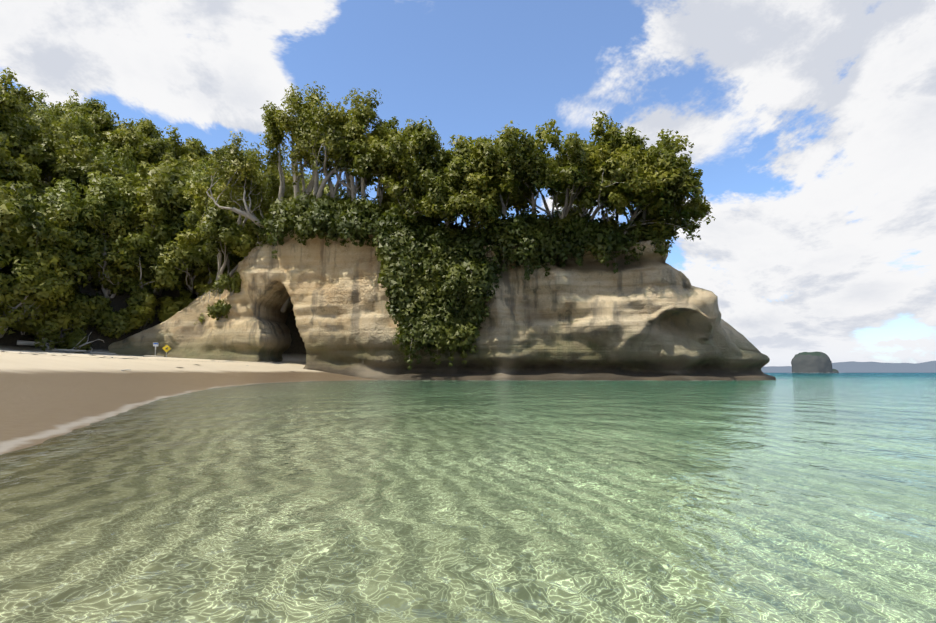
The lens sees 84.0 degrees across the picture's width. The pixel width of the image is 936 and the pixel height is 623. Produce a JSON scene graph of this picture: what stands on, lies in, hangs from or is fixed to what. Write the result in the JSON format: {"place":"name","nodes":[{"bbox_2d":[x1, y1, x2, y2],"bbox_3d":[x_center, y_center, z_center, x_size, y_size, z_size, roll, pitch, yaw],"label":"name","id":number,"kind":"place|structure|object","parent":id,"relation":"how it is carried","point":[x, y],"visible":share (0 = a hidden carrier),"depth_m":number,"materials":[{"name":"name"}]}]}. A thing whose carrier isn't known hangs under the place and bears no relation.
{"place":"outdoors","nodes":[
{"label":"outdoors","id":0,"kind":"place"},
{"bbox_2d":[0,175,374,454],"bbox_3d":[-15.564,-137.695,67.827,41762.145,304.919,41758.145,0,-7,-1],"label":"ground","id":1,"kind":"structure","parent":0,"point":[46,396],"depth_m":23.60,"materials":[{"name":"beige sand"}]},
{"bbox_2d":[38,324,83,342],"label":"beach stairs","id":2,"kind":"structure","parent":1,"relation":"on","point":[61,335],"depth_m":53.32,"materials":[{"name":"brown wood"}]},
{"bbox_2d":[17,333,163,356],"bbox_3d":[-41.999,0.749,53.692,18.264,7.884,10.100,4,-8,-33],"label":"driftwood logs","id":3,"kind":"object","parent":1,"relation":"on","point":[31,343],"visible":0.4,"depth_m":51.31,"materials":[{"name":"wood"}]},
{"bbox_2d":[18,352,271,370],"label":"beach stones","id":4,"kind":"object","parent":1,"relation":"on","point":[126,358],"visible":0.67,"depth_m":39.59,"materials":[{"name":"grey stone"}]},
{"bbox_2d":[0,351,293,371],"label":"beach seaweed clumps","id":5,"kind":"object","parent":1,"relation":"on","point":[105,357],"visible":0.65,"depth_m":38.96,"materials":[{"name":"brown plant"}]},
{"bbox_2d":[162,345,170,351],"bbox_3d":[-32.259,3.963,55.673,0.845,0.845,0.012,4,-8,-30],"label":"warning sign","id":6,"kind":"object","parent":1,"relation":"on","point":[165,349],"visible":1,"depth_m":55.66,"materials":[{"name":"yellow metal"}]},
{"bbox_2d":[0,67,340,352],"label":"trees","id":7,"kind":"object","parent":1,"relation":"on","point":[41,296],"visible":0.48,"depth_m":59.58,"materials":[{"name":"green plant"}]},
{"bbox_2d":[0,89,376,297],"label":"trees","id":8,"kind":"object","parent":1,"relation":"on","point":[100,218],"visible":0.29,"depth_m":60.58,"materials":[{"name":"green plant"}]},
{"bbox_2d":[108,220,775,380],"bbox_3d":[-9.736,-0.870,61.848,85.879,20.681,19.875,0,-7,4],"label":"headland rock","id":9,"kind":"object","parent":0,"point":[650,315],"visible":0.52,"depth_m":53.75,"materials":[{"name":"beige stone"}]},
{"bbox_2d":[195,81,384,311],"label":"trees","id":10,"kind":"object","parent":9,"relation":"on","point":[308,133],"visible":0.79,"depth_m":57.34,"materials":[{"name":"green plant"}]},
{"bbox_2d":[174,111,714,320],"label":"trees","id":11,"kind":"object","parent":9,"relation":"on","point":[485,182],"visible":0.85,"depth_m":52.72,"materials":[{"name":"green plant"}]},
{"bbox_2d":[253,190,674,369],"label":"hanging vines","id":12,"kind":"object","parent":9,"relation":"on","point":[437,283],"visible":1,"depth_m":52.95,"materials":[{"name":"green plant"}]},
{"bbox_2d":[0,373,935,622],"bbox_3d":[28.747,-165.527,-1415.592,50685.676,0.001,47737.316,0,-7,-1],"label":"sea water","id":13,"kind":"structure","parent":0,"point":[796,498],"depth_m":3.00,"materials":[{"name":"green liquid"}]},
{"bbox_2d":[791,351,831,372],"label":"sea stack rock","id":14,"kind":"object","parent":13,"relation":"in","point":[811,362],"visible":1,"depth_m":990.57,"materials":[{"name":"grey stone"}]},
{"bbox_2d":[0,0,935,366],"label":"sky","id":15,"kind":"structure","parent":0,"point":[810,124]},
{"bbox_2d":[761,361,935,372],"bbox_3d":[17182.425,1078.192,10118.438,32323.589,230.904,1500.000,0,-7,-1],"label":"distant hills","id":16,"kind":"structure","parent":0,"point":[871,367],"depth_m":9321.68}
]}

